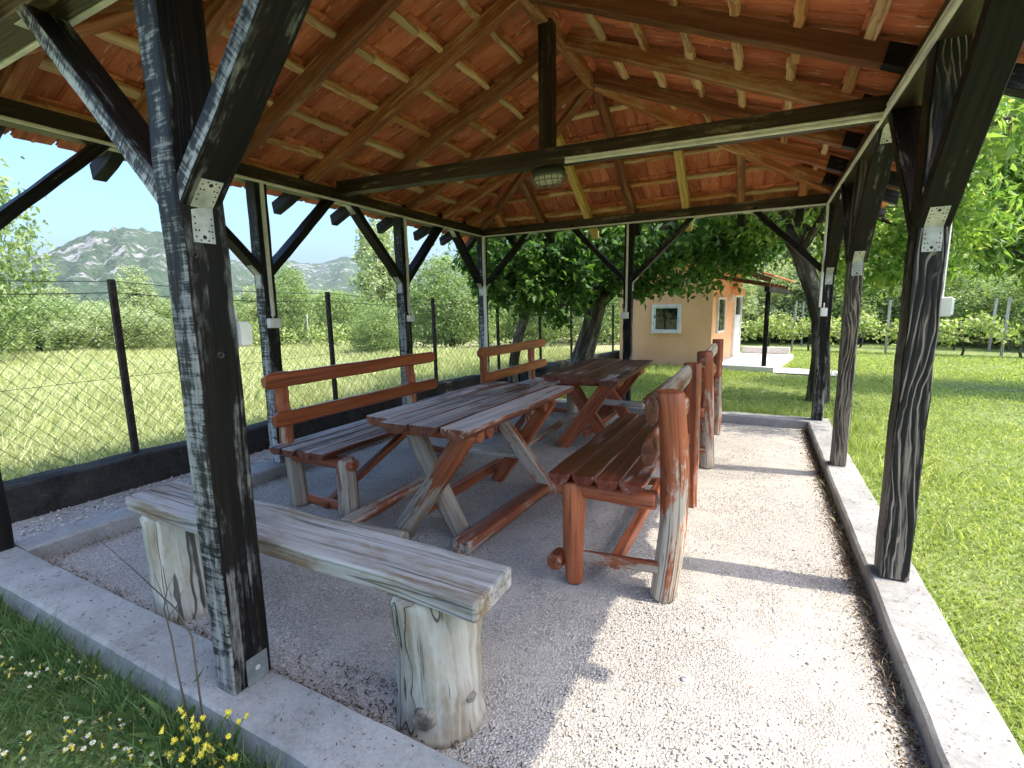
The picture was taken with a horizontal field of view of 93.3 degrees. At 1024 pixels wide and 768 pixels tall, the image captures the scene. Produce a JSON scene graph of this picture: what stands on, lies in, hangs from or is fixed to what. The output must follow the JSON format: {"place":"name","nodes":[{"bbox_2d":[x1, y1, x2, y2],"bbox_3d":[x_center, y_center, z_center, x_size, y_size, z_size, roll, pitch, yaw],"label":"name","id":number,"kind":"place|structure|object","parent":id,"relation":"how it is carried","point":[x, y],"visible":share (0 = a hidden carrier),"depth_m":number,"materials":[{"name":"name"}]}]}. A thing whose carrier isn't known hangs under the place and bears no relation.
{"place":"outdoors","nodes":[
{"label":"outdoors","id":0,"kind":"place"},
{"bbox_2d":[0,227,324,311],"bbox_3d":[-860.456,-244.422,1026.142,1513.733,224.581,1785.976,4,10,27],"label":"mountain","id":1,"kind":"structure","parent":0,"point":[93,255],"depth_m":915.25,"materials":[{"name":"grey stone"}]},
{"bbox_2d":[0,336,573,480],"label":"dry grass","id":2,"kind":"structure","parent":0,"point":[8,373],"depth_m":7.59,"materials":[{"name":"plant"}]},
{"bbox_2d":[230,257,611,307],"bbox_3d":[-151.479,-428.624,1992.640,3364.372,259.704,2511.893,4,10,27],"label":"mountain","id":3,"kind":"structure","parent":0,"point":[334,274],"depth_m":1895.36,"materials":[{"name":"grey stone"}]},
{"bbox_2d":[90,428,859,767],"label":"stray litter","id":4,"kind":"object","parent":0,"point":[678,618],"visible":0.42,"depth_m":2.19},
{"bbox_2d":[0,103,1006,268],"label":"sky","id":5,"kind":"structure","parent":0,"point":[81,205],"materials":[{"name":"blue"}]},
{"bbox_2d":[0,310,1023,767],"bbox_3d":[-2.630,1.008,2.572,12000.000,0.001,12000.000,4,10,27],"label":"ground","id":6,"kind":"structure","parent":0,"point":[872,346],"depth_m":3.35,"materials":[{"name":"green plant"}]},
{"bbox_2d":[0,750,7,764],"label":"daisy","id":7,"kind":"object","parent":6,"relation":"on","point":[4,754],"visible":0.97,"depth_m":1.46,"materials":[{"name":"white plant"}]},
{"bbox_2d":[0,156,59,358],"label":"tree","id":8,"kind":"object","parent":6,"relation":"on","point":[27,286],"visible":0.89,"depth_m":13.11,"materials":[{"name":"green plant"}]},
{"bbox_2d":[2,285,79,333],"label":"bush","id":9,"kind":"object","parent":6,"relation":"on","point":[36,296],"visible":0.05,"depth_m":25.02,"materials":[{"name":"green plant"}]},
{"bbox_2d":[41,286,79,310],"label":"bush","id":10,"kind":"object","parent":6,"relation":"on","point":[60,291],"visible":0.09,"depth_m":30.75,"materials":[{"name":"green plant"}]},
{"bbox_2d":[0,296,125,353],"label":"bush","id":11,"kind":"object","parent":6,"relation":"on","point":[20,337],"visible":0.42,"depth_m":17.26,"materials":[{"name":"green plant"}]},
{"bbox_2d":[58,746,67,761],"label":"daisy","id":12,"kind":"object","parent":6,"relation":"on","point":[64,750],"visible":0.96,"depth_m":1.46,"materials":[{"name":"white plant"}]},
{"bbox_2d":[67,297,109,323],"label":"bush","id":13,"kind":"object","parent":6,"relation":"on","point":[96,303],"visible":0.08,"depth_m":30.29,"materials":[{"name":"green plant"}]},
{"bbox_2d":[85,732,96,738],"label":"daisy","id":14,"kind":"object","parent":6,"relation":"on","point":[89,735],"visible":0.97,"depth_m":1.51,"materials":[{"name":"white plant"}]},
{"bbox_2d":[89,739,95,747],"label":"daisy","id":15,"kind":"object","parent":6,"relation":"on","point":[92,742],"visible":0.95,"depth_m":1.50,"materials":[{"name":"white plant"}]},
{"bbox_2d":[26,302,175,349],"bbox_3d":[-14.514,-2.089,17.987,5.284,1.912,3.760,-5,10,-27],"label":"bush","id":16,"kind":"object","parent":6,"relation":"on","point":[103,333],"visible":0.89,"depth_m":17.46,"materials":[{"name":"green plant"}]},
{"bbox_2d":[0,604,254,767],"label":"clover","id":17,"kind":"object","parent":6,"relation":"on","point":[89,752],"visible":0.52,"depth_m":1.51,"materials":[{"name":"green plant"}]},
{"bbox_2d":[127,745,132,762],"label":"daisy","id":18,"kind":"object","parent":6,"relation":"on","point":[129,750],"visible":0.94,"depth_m":1.46,"materials":[{"name":"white plant"}]},
{"bbox_2d":[1,314,259,347],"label":"vine row","id":19,"kind":"object","parent":6,"relation":"on","point":[167,339],"visible":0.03,"depth_m":20.75,"materials":[{"name":"green plant"}]},
{"bbox_2d":[0,602,268,767],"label":"shade grass","id":20,"kind":"structure","parent":6,"relation":"on","point":[40,719],"depth_m":1.64,"materials":[{"name":"green plant"}]},
{"bbox_2d":[107,264,169,333],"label":"bush","id":21,"kind":"object","parent":6,"relation":"on","point":[133,288],"visible":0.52,"depth_m":26.90,"materials":[{"name":"green plant"}]},
{"bbox_2d":[12,449,271,541],"bbox_3d":[-2.311,0.733,4.240,0.710,0.016,9.300,4,10,27],"label":"gravel strip","id":22,"kind":"object","parent":6,"relation":"on","point":[74,514],"visible":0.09,"depth_m":3.35,"materials":[{"name":"grey gravel"}]},
{"bbox_2d":[15,449,271,539],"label":"strip chips","id":23,"kind":"object","parent":22,"relation":"on","point":[42,519],"visible":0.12,"depth_m":3.39,"materials":[{"name":"grey gravel"}]},
{"bbox_2d":[2,316,302,346],"bbox_3d":[-18.181,-2.421,22.367,17.061,1.629,1.050,-2,9,-6],"label":"vine row","id":24,"kind":"object","parent":6,"relation":"on","point":[257,323],"visible":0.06,"depth_m":22.79,"materials":[{"name":"green plant"}]},
{"bbox_2d":[102,542,207,743],"bbox_3d":[-1.120,0.831,1.519,0.461,0.620,0.016,4,10,27],"label":"dry weed","id":25,"kind":"object","parent":6,"relation":"on","point":[195,663],"visible":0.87,"depth_m":1.42,"materials":[{"name":"brown plant"}]},
{"bbox_2d":[139,297,172,326],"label":"bush","id":26,"kind":"object","parent":6,"relation":"on","point":[163,310],"visible":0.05,"depth_m":27.53,"materials":[{"name":"green plant"}]},
{"bbox_2d":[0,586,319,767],"bbox_3d":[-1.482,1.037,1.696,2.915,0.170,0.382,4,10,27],"label":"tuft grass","id":27,"kind":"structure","parent":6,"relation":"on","point":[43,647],"depth_m":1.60,"materials":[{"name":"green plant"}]},
{"bbox_2d":[134,719,201,767],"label":"dandelion","id":28,"kind":"object","parent":6,"relation":"on","point":[150,746],"visible":0.27,"depth_m":1.49,"materials":[{"name":"plant"}]},
{"bbox_2d":[154,566,189,724],"bbox_3d":[-1.044,0.842,1.504,0.111,0.600,0.015,4,10,27],"label":"dry weed","id":29,"kind":"object","parent":6,"relation":"on","point":[181,688],"visible":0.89,"depth_m":1.49,"materials":[{"name":"brown plant"}]},
{"bbox_2d":[155,706,248,767],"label":"flowering weed","id":30,"kind":"object","parent":6,"relation":"on","point":[203,749],"visible":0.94,"depth_m":1.40,"materials":[{"name":"yellow plant"}]},
{"bbox_2d":[164,294,256,338],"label":"bush","id":31,"kind":"object","parent":6,"relation":"on","point":[239,310],"visible":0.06,"depth_m":18.65,"materials":[{"name":"green plant"}]},
{"bbox_2d":[233,285,258,329],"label":"bush","id":32,"kind":"object","parent":6,"relation":"on","point":[252,297],"visible":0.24,"depth_m":29.48,"materials":[{"name":"green plant"}]},
{"bbox_2d":[248,262,318,344],"bbox_3d":[-9.195,-3.315,19.761,2.639,3.622,2.571,-4,9,-19],"label":"tree","id":33,"kind":"object","parent":6,"relation":"on","point":[289,292],"visible":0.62,"depth_m":19.45,"materials":[{"name":"green plant"}]},
{"bbox_2d":[282,275,316,319],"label":"bush","id":34,"kind":"object","parent":6,"relation":"on","point":[306,287],"visible":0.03,"depth_m":32.91,"materials":[{"name":"green plant"}]},
{"bbox_2d":[3,350,619,523],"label":"concrete wall","id":35,"kind":"structure","parent":6,"relation":"on","point":[43,495],"depth_m":3.75,"materials":[{"name":"black concrete"}]},
{"bbox_2d":[0,279,617,484],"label":"chain link fence","id":36,"kind":"object","parent":35,"relation":"on","point":[122,360],"visible":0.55,"depth_m":3.85,"materials":[{"name":"metal"}]},
{"bbox_2d":[311,288,350,328],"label":"bush","id":37,"kind":"object","parent":6,"relation":"on","point":[322,292],"visible":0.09,"depth_m":38.88,"materials":[{"name":"green plant"}]},
{"bbox_2d":[290,286,397,340],"bbox_3d":[-7.887,-3.200,22.110,6.081,2.582,4.286,0,9,6],"label":"bush","id":38,"kind":"object","parent":6,"relation":"on","point":[340,298],"visible":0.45,"depth_m":21.76,"materials":[{"name":"green plant"}]},
{"bbox_2d":[346,304,398,352],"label":"bush","id":39,"kind":"object","parent":6,"relation":"on","point":[367,340],"visible":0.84,"depth_m":14.56,"materials":[{"name":"green plant"}]},
{"bbox_2d":[347,215,416,331],"bbox_3d":[-6.783,-5.983,25.650,3.915,7.073,4.287,-3,9,-14],"label":"tree","id":40,"kind":"object","parent":6,"relation":"on","point":[381,277],"visible":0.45,"depth_m":24.80,"materials":[{"name":"green plant"}]},
{"bbox_2d":[354,285,457,314],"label":"bush","id":41,"kind":"object","parent":6,"relation":"on","point":[411,304],"visible":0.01,"depth_m":35.46,"materials":[{"name":"green plant"}]},
{"bbox_2d":[238,312,619,348],"bbox_3d":[-2.392,-1.956,18.008,16.046,1.470,1.071,-1,9,1],"label":"vine row","id":42,"kind":"object","parent":6,"relation":"on","point":[617,334],"visible":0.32,"depth_m":17.99,"materials":[{"name":"green plant"}]},
{"bbox_2d":[412,296,446,320],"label":"bush","id":43,"kind":"object","parent":6,"relation":"on","point":[424,307],"visible":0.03,"depth_m":34.85,"materials":[{"name":"green plant"}]},
{"bbox_2d":[302,315,583,340],"bbox_3d":[-1.910,-2.502,21.515,16.740,1.471,1.094,-1,9,2],"label":"vine row","id":44,"kind":"object","parent":6,"relation":"on","point":[414,340],"visible":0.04,"depth_m":21.64,"materials":[{"name":"green plant"}]},
{"bbox_2d":[388,249,507,347],"bbox_3d":[-2.153,-2.877,16.536,4.078,3.505,3.974,-4,9,-20],"label":"tree","id":45,"kind":"object","parent":6,"relation":"on","point":[443,286],"visible":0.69,"depth_m":15.97,"materials":[{"name":"green plant"}]},
{"bbox_2d":[280,312,617,343],"bbox_3d":[-2.139,-2.224,19.778,16.344,1.486,1.057,-1,9,2],"label":"vine row","id":46,"kind":"object","parent":6,"relation":"on","point":[397,334],"visible":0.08,"depth_m":19.83,"materials":[{"name":"green plant"}]},
{"bbox_2d":[45,411,929,767],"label":"gravel floor","id":47,"kind":"structure","parent":6,"relation":"on","point":[501,637],"depth_m":2.01,"materials":[{"name":"grey gravel"}]},
{"bbox_2d":[126,481,510,749],"bbox_3d":[-0.834,0.793,1.880,1.801,0.547,0.316,4,10,27],"label":"plank bench","id":48,"kind":"object","parent":47,"relation":"on","point":[442,602],"visible":0.82,"depth_m":1.52,"materials":[{"name":"grey wood"}]},
{"bbox_2d":[261,352,469,517],"bbox_3d":[-0.955,0.283,3.875,0.674,0.933,1.840,4,10,27],"label":"slat back bench","id":49,"kind":"object","parent":47,"relation":"on","point":[325,448],"visible":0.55,"depth_m":3.35,"materials":[{"name":"wood"}]},
{"bbox_2d":[337,381,573,555],"bbox_3d":[-0.287,0.473,3.295,0.987,0.767,1.550,4,10,27],"label":"picnic table","id":50,"kind":"object","parent":47,"relation":"on","point":[463,420],"visible":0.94,"depth_m":2.86,"materials":[{"name":"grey wood"}]},
{"bbox_2d":[49,413,915,767],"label":"gravel chips","id":51,"kind":"object","parent":47,"relation":"on","point":[653,515],"visible":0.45,"depth_m":2.08,"materials":[{"name":"grey gravel"}]},
{"bbox_2d":[48,429,931,767],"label":"dry litter","id":52,"kind":"object","parent":47,"relation":"on","point":[828,503],"visible":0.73,"depth_m":1.85,"materials":[{"name":"brown plant"}]},
{"bbox_2d":[477,339,577,433],"bbox_3d":[0.275,-0.010,5.648,0.678,0.934,1.680,4,10,27],"label":"slat back bench","id":53,"kind":"object","parent":47,"relation":"on","point":[530,366],"visible":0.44,"depth_m":5.66,"materials":[{"name":"wood"}]},
{"bbox_2d":[528,358,652,447],"bbox_3d":[0.836,0.204,4.932,0.927,0.770,1.691,4,10,27],"label":"picnic table","id":54,"kind":"object","parent":47,"relation":"on","point":[613,380],"visible":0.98,"depth_m":4.58,"materials":[{"name":"brown wood"}]},
{"bbox_2d":[547,362,701,603],"bbox_3d":[0.756,0.407,2.764,0.632,0.961,1.441,4,10,27],"label":"log back bench","id":55,"kind":"object","parent":47,"relation":"on","point":[621,458],"visible":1,"depth_m":2.23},
{"bbox_2d":[642,339,723,468],"bbox_3d":[1.659,0.106,4.550,0.594,0.989,1.433,4,10,27],"label":"log back bench","id":56,"kind":"object","parent":47,"relation":"on","point":[710,358],"visible":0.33,"depth_m":3.94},
{"bbox_2d":[681,676,690,681],"bbox_3d":[0.618,1.052,1.718,0.030,0.016,0.019,0,9,6],"label":"stone","id":57,"kind":"object","parent":47,"relation":"on","point":[685,679],"visible":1,"depth_m":1.71,"materials":[{"name":"stone"}]},
{"bbox_2d":[818,478,928,766],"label":"dry straw","id":58,"kind":"object","parent":47,"relation":"on","point":[869,614],"visible":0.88,"depth_m":1.97,"materials":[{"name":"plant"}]},
{"bbox_2d":[466,286,518,325],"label":"tree","id":59,"kind":"object","parent":6,"relation":"on","point":[495,310],"visible":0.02,"depth_m":23.87,"materials":[{"name":"green plant"}]},
{"bbox_2d":[0,0,1023,695],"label":"pavilion","id":60,"kind":"structure","parent":6,"relation":"on","point":[458,122],"depth_m":2.88,"materials":[{"name":"black paint"}]},
{"bbox_2d":[234,305,252,345],"bbox_3d":[-0.856,-0.183,1.514,0.070,0.126,0.039,4,10,27],"label":"socket box","id":61,"kind":"object","parent":60,"relation":"attached to","point":[244,333],"visible":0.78,"depth_m":1.50,"materials":[{"name":"white plastic"}]},
{"bbox_2d":[267,312,280,327],"bbox_3d":[-1.877,-0.506,3.812,0.052,0.126,0.090,4,10,27],"label":"socket box","id":62,"kind":"object","parent":60,"relation":"attached to","point":[272,322],"visible":1,"depth_m":3.79,"materials":[{"name":"white plastic"}]},
{"bbox_2d":[407,313,414,321],"bbox_3d":[-1.110,-0.746,5.295,0.052,0.121,0.075,4,10,27],"label":"socket box","id":63,"kind":"object","parent":60,"relation":"attached to","point":[410,318],"visible":1,"depth_m":5.27,"materials":[{"name":"white plastic"}]},
{"bbox_2d":[530,166,567,188],"bbox_3d":[0.267,-1.493,3.506,0.276,0.124,0.163,4,10,27],"label":"bulkhead lamp","id":64,"kind":"object","parent":60,"relation":"attached to","point":[548,176],"visible":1,"depth_m":3.45,"materials":[{"name":"beige glass"}]},
{"bbox_2d":[621,312,628,318],"bbox_3d":[1.367,-0.858,5.859,0.085,0.131,0.052,4,10,27],"label":"socket box","id":65,"kind":"object","parent":60,"relation":"attached to","point":[624,315],"visible":1,"depth_m":5.84,"materials":[{"name":"white plastic"}]},
{"bbox_2d":[820,303,827,315],"bbox_3d":[3.186,-0.761,4.934,0.060,0.136,0.052,4,10,27],"label":"socket box","id":66,"kind":"object","parent":60,"relation":"attached to","point":[823,311],"visible":1,"depth_m":4.92,"materials":[{"name":"white plastic"}]},
{"bbox_2d":[940,297,954,316],"bbox_3d":[1.790,-0.345,2.000,0.052,0.131,0.060,4,10,27],"label":"socket box","id":67,"kind":"object","parent":60,"relation":"attached to","point":[947,306],"visible":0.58,"depth_m":1.98,"materials":[{"name":"white plastic"}]},
{"bbox_2d":[0,399,1023,767],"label":"kerb","id":68,"kind":"structure","parent":6,"relation":"on","point":[84,615],"depth_m":1.72,"materials":[{"name":"concrete"}]},
{"bbox_2d":[0,424,1019,767],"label":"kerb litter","id":69,"kind":"object","parent":68,"relation":"on","point":[376,720],"visible":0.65,"depth_m":1.67,"materials":[{"name":"brown plant"}]},
{"bbox_2d":[494,283,574,346],"bbox_3d":[0.789,-2.870,17.687,2.879,3.038,2.805,-6,10,-32],"label":"tree","id":70,"kind":"object","parent":6,"relation":"on","point":[530,326],"visible":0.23,"depth_m":17.48,"materials":[{"name":"green plant"}]},
{"bbox_2d":[520,359,559,381],"bbox_3d":[0.463,-0.175,8.636,0.620,0.532,0.596,4,10,27],"label":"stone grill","id":71,"kind":"object","parent":6,"relation":"on","point":[546,369],"visible":0.27,"depth_m":8.49,"materials":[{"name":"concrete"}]},
{"bbox_2d":[432,224,649,382],"bbox_3d":[0.372,-1.363,7.493,3.361,3.244,2.014,4,10,27],"label":"walnut tree","id":72,"kind":"object","parent":6,"relation":"on","point":[540,287],"visible":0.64,"depth_m":7.08,"materials":[{"name":"green plant"}]},
{"bbox_2d":[541,281,620,340],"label":"bush","id":73,"kind":"object","parent":6,"relation":"on","point":[616,309],"visible":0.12,"depth_m":18.53,"materials":[{"name":"green plant"}]},
{"bbox_2d":[499,212,821,365],"bbox_3d":[2.582,-1.967,8.294,5.806,4.196,4.436,4,10,27],"label":"walnut tree","id":74,"kind":"object","parent":6,"relation":"on","point":[704,252],"visible":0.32,"depth_m":7.56,"materials":[{"name":"green plant"}]},
{"bbox_2d":[619,259,795,372],"bbox_3d":[4.732,-1.841,11.943,3.685,2.750,3.542,5,11,36],"label":"hut","id":75,"kind":"object","parent":6,"relation":"on","point":[678,330],"visible":0.39,"depth_m":11.08,"materials":[{"name":"paint"}]},
{"bbox_2d":[651,304,681,332],"bbox_3d":[3.537,-1.491,11.075,0.670,0.650,0.050,5,11,36],"label":"window","id":76,"kind":"structure","parent":75,"relation":"in","point":[667,319],"depth_m":11.07,"materials":[{"name":"white paint"}]},
{"bbox_2d":[715,297,726,332],"bbox_3d":[4.781,-1.578,11.047,0.050,0.800,0.700,5,11,36],"label":"window","id":77,"kind":"structure","parent":75,"relation":"in","point":[721,303],"depth_m":11.05,"materials":[{"name":"white paint"}]},
{"bbox_2d":[730,295,742,355],"bbox_3d":[5.764,-1.518,12.400,0.070,1.520,0.800,5,11,36],"label":"door","id":78,"kind":"structure","parent":75,"relation":"in","point":[737,304],"depth_m":12.37,"materials":[{"name":"white paint"}]},
{"bbox_2d":[742,283,771,328],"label":"bush","id":79,"kind":"object","parent":6,"relation":"on","point":[754,305],"visible":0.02,"depth_m":17.46,"materials":[{"name":"green plant"}]},
{"bbox_2d":[733,242,793,302],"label":"tree","id":80,"kind":"object","parent":6,"relation":"on","point":[785,257],"visible":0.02,"depth_m":19.69,"materials":[{"name":"green plant"}]},
{"bbox_2d":[740,255,800,340],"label":"bush","id":81,"kind":"object","parent":6,"relation":"on","point":[749,299],"visible":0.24,"depth_m":17.18,"materials":[{"name":"green plant"}]},
{"bbox_2d":[566,361,1023,551],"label":"long grass","id":82,"kind":"structure","parent":6,"relation":"on","point":[862,443],"depth_m":4.50,"materials":[{"name":"green plant"}]},
{"bbox_2d":[741,264,863,342],"bbox_3d":[9.958,-3.037,17.904,3.858,3.074,5.421,-9,12,-41],"label":"bush","id":83,"kind":"object","parent":6,"relation":"on","point":[786,296],"visible":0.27,"depth_m":17.03,"materials":[{"name":"green plant"}]},
{"bbox_2d":[755,217,882,337],"bbox_3d":[12.175,-5.449,19.527,4.257,7.153,5.412,-5,10,-26],"label":"tree","id":84,"kind":"object","parent":6,"relation":"on","point":[809,252],"visible":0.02,"depth_m":19.33,"materials":[{"name":"green plant"}]},
{"bbox_2d":[775,249,900,341],"bbox_3d":[11.386,-3.259,17.301,4.232,3.594,4.123,2,9,21],"label":"bush","id":85,"kind":"object","parent":6,"relation":"on","point":[868,309],"visible":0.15,"depth_m":16.28,"materials":[{"name":"green plant"}]},
{"bbox_2d":[695,96,1023,403],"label":"cherry tree","id":86,"kind":"object","parent":6,"relation":"on","point":[1005,120],"visible":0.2,"depth_m":6.02,"materials":[{"name":"green plant"}]},
{"bbox_2d":[740,297,1023,357],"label":"vine row","id":87,"kind":"object","parent":6,"relation":"on","point":[986,327],"visible":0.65,"depth_m":12.96,"materials":[{"name":"green plant"}]},
{"bbox_2d":[741,298,1023,350],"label":"vine row","id":88,"kind":"object","parent":6,"relation":"on","point":[1011,325],"visible":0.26,"depth_m":14.72,"materials":[{"name":"green plant"}]},
{"bbox_2d":[745,300,1023,345],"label":"vine row","id":89,"kind":"object","parent":6,"relation":"on","point":[980,339],"visible":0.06,"depth_m":16.12,"materials":[{"name":"green plant"}]},
{"bbox_2d":[835,282,964,341],"bbox_3d":[13.210,-2.767,17.274,3.240,2.514,4.597,-9,12,-41],"label":"bush","id":90,"kind":"object","parent":6,"relation":"on","point":[895,313],"visible":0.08,"depth_m":16.53,"materials":[{"name":"green plant"}]},
{"bbox_2d":[807,204,994,338],"bbox_3d":[14.112,-4.875,17.450,7.524,6.881,5.354,-2,9,-10],"label":"tree","id":91,"kind":"object","parent":6,"relation":"on","point":[813,246],"visible":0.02,"depth_m":16.47,"materials":[{"name":"green plant"}]},
{"bbox_2d":[873,266,1014,345],"bbox_3d":[14.262,-2.726,15.875,3.348,2.828,4.751,0,9,8],"label":"bush","id":92,"kind":"object","parent":6,"relation":"on","point":[968,293],"visible":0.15,"depth_m":14.63,"materials":[{"name":"green plant"}]},
{"bbox_2d":[903,201,1023,289],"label":"tree","id":93,"kind":"object","parent":6,"relation":"on","point":[1015,267],"depth_m":16.99,"materials":[{"name":"green plant"}]},
{"bbox_2d":[941,267,1023,344],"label":"bush","id":94,"kind":"object","parent":6,"relation":"on","point":[999,290],"visible":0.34,"depth_m":14.40,"materials":[{"name":"green plant"}]},
{"bbox_2d":[949,95,1023,293],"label":"cherry tree","id":95,"kind":"object","parent":6,"relation":"on","point":[1008,175],"visible":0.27,"depth_m":6.89,"materials":[{"name":"green plant"}]},
{"bbox_2d":[982,274,1023,347],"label":"bush","id":96,"kind":"object","parent":6,"relation":"on","point":[1017,309],"visible":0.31,"depth_m":13.68,"materials":[{"name":"green plant"}]},
{"bbox_2d":[775,368,837,375],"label":"path","id":97,"kind":"structure","parent":0,"point":[789,370],"depth_m":9.76,"materials":[{"name":"concrete"}]}
]}

